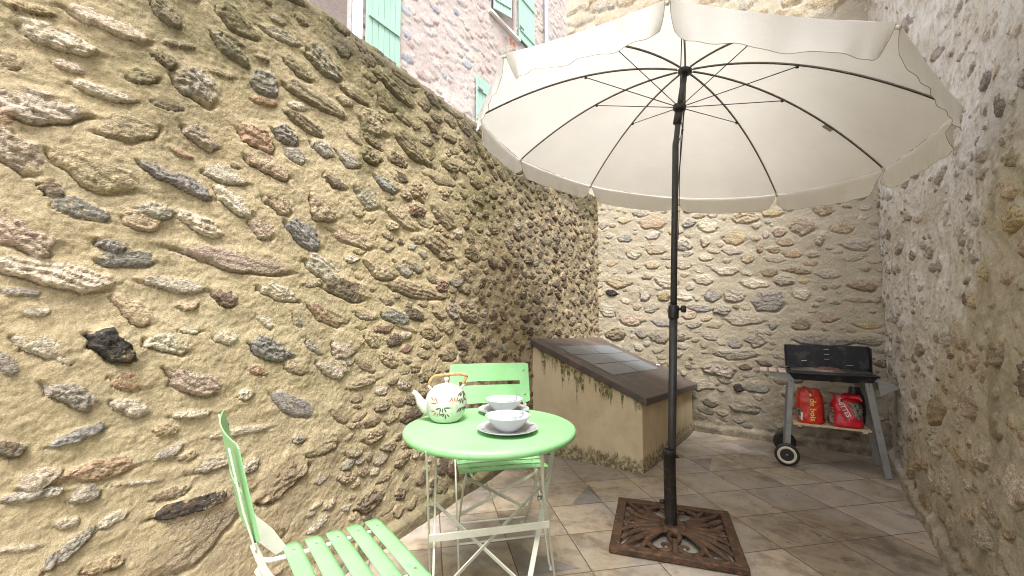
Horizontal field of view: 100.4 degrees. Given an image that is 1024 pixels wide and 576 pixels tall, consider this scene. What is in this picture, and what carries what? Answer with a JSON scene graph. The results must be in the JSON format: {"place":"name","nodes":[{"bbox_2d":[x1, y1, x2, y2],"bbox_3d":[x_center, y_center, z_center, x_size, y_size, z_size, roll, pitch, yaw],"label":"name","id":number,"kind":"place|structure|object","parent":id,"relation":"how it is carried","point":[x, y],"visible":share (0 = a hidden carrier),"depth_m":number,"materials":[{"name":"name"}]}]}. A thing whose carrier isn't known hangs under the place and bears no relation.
{"place":"outdoors","nodes":[
{"label":"outdoors","id":0,"kind":"place"},
{"bbox_2d":[308,0,567,178],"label":"stone house","id":1,"kind":"structure","parent":0,"point":[451,52],"depth_m":7.42,"materials":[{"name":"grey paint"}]},
{"bbox_2d":[347,0,351,30],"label":"window","id":2,"kind":"structure","parent":1,"relation":"in","point":[349,2],"depth_m":5.61,"materials":[{"name":"grey paint"}]},
{"bbox_2d":[488,0,520,42],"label":"window","id":3,"kind":"structure","parent":1,"relation":"in","point":[512,32],"depth_m":8.96,"materials":[{"name":"grey paint"}]},
{"bbox_2d":[345,431,949,575],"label":"floor","id":4,"kind":"structure","parent":0,"point":[770,503],"depth_m":2.34,"materials":[{"name":"tile"}]},
{"bbox_2d":[0,0,599,575],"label":"rubble wall","id":5,"kind":"structure","parent":4,"relation":"on","point":[308,246],"depth_m":1.48,"materials":[{"name":"beige stone"}]},
{"bbox_2d":[218,409,431,575],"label":"folding chair","id":6,"kind":"object","parent":4,"relation":"on","point":[262,532],"visible":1,"depth_m":1.17,"materials":[{"name":"green paint"}]},
{"bbox_2d":[402,408,575,575],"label":"bistro table","id":7,"kind":"object","parent":4,"relation":"on","point":[463,438],"visible":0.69,"depth_m":1.42,"materials":[{"name":"green paint"}]},
{"bbox_2d":[412,372,467,422],"bbox_3d":[-0.264,0.412,1.614,0.190,0.178,0.157,3,-5,-36],"label":"teapot","id":8,"kind":"object","parent":7,"relation":"on","point":[446,402],"visible":1,"depth_m":1.57,"materials":[{"name":"beige ceramic"}]},
{"bbox_2d":[478,404,528,412],"bbox_3d":[-0.034,0.502,1.753,0.211,0.019,0.211,0,-4,0],"label":"plate","id":9,"kind":"object","parent":7,"relation":"on","point":[486,408],"visible":0.31,"depth_m":1.78,"materials":[{"name":"white ceramic"}]},
{"bbox_2d":[485,395,522,410],"bbox_3d":[-0.033,0.481,1.754,0.159,0.052,0.159,0,-4,0],"label":"bowl","id":10,"kind":"object","parent":9,"relation":"on","point":[503,402],"visible":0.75,"depth_m":1.73,"materials":[{"name":"white ceramic"}]},
{"bbox_2d":[477,421,537,435],"bbox_3d":[-0.015,0.483,1.464,0.211,0.019,0.211,0,-4,0],"label":"plate","id":11,"kind":"object","parent":7,"relation":"on","point":[525,428],"visible":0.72,"depth_m":1.46,"materials":[{"name":"white ceramic"}]},
{"bbox_2d":[485,410,530,432],"bbox_3d":[-0.014,0.462,1.465,0.159,0.052,0.159,0,-4,0],"label":"bowl","id":12,"kind":"object","parent":11,"relation":"on","point":[507,421],"visible":1,"depth_m":1.44,"materials":[{"name":"white ceramic"}]},
{"bbox_2d":[450,363,551,575],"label":"folding chair","id":13,"kind":"object","parent":4,"relation":"on","point":[491,372],"visible":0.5,"depth_m":2.26,"materials":[{"name":"green paint"}]},
{"bbox_2d":[530,337,696,473],"bbox_3d":[0.941,0.884,3.789,1.018,0.928,1.430,-3,-5,35],"label":"masonry chest","id":14,"kind":"object","parent":4,"relation":"on","point":[608,400],"visible":0.84,"depth_m":3.27,"materials":[{"name":"stone"}]},
{"bbox_2d":[609,447,750,575],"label":"parasol stand","id":15,"kind":"object","parent":4,"relation":"on","point":[647,524],"visible":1,"depth_m":2.10,"materials":[{"name":"metal"}]},
{"bbox_2d":[476,0,965,458],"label":"parasol","id":16,"kind":"object","parent":15,"relation":"on","point":[700,108],"visible":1,"depth_m":2.29,"materials":[{"name":"white fabric"}]},
{"bbox_2d":[508,458,918,574],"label":"floor tile corners","id":17,"kind":"object","parent":4,"relation":"on","point":[522,558],"visible":0.9,"depth_m":1.98,"materials":[{"name":"grey tile"}]},
{"bbox_2d":[760,344,900,478],"bbox_3d":[2.347,0.875,3.194,0.835,0.868,0.424,-2,-4,30],"label":"barbecue","id":18,"kind":"object","parent":4,"relation":"on","point":[847,364],"visible":0.99,"depth_m":3.17,"materials":[{"name":"grey paint"}]},
{"bbox_2d":[795,386,824,423],"bbox_3d":[2.233,0.868,3.202,0.182,0.269,0.181,-2,-4,30],"label":"charcoal bag","id":19,"kind":"object","parent":18,"relation":"on","point":[809,403],"visible":1,"depth_m":3.15,"materials":[{"name":"red plastic"}]},
{"bbox_2d":[827,393,863,428],"bbox_3d":[2.413,0.875,3.092,0.209,0.240,0.189,-2,-4,30],"label":"charcoal bag","id":20,"kind":"object","parent":18,"relation":"on","point":[845,410],"visible":1,"depth_m":3.04,"materials":[{"name":"plastic"}]},
{"bbox_2d":[847,386,865,423],"bbox_3d":[2.550,0.867,3.168,0.119,0.265,0.110,-2,-4,30],"label":"black bag","id":21,"kind":"object","parent":18,"relation":"on","point":[854,390],"visible":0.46,"depth_m":3.13,"materials":[{"name":"plastic"}]},
{"bbox_2d":[866,0,1023,575],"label":"rubble wall","id":22,"kind":"structure","parent":4,"relation":"on","point":[951,232],"depth_m":1.92,"materials":[{"name":"beige stone"}]},
{"label":"ground","id":23,"kind":"structure","parent":0,"visible":0},
{"bbox_2d":[567,0,892,458],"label":"rubble wall","id":24,"kind":"structure","parent":23,"relation":"on","point":[756,291],"depth_m":3.90,"materials":[{"name":"beige stone"}]}
]}

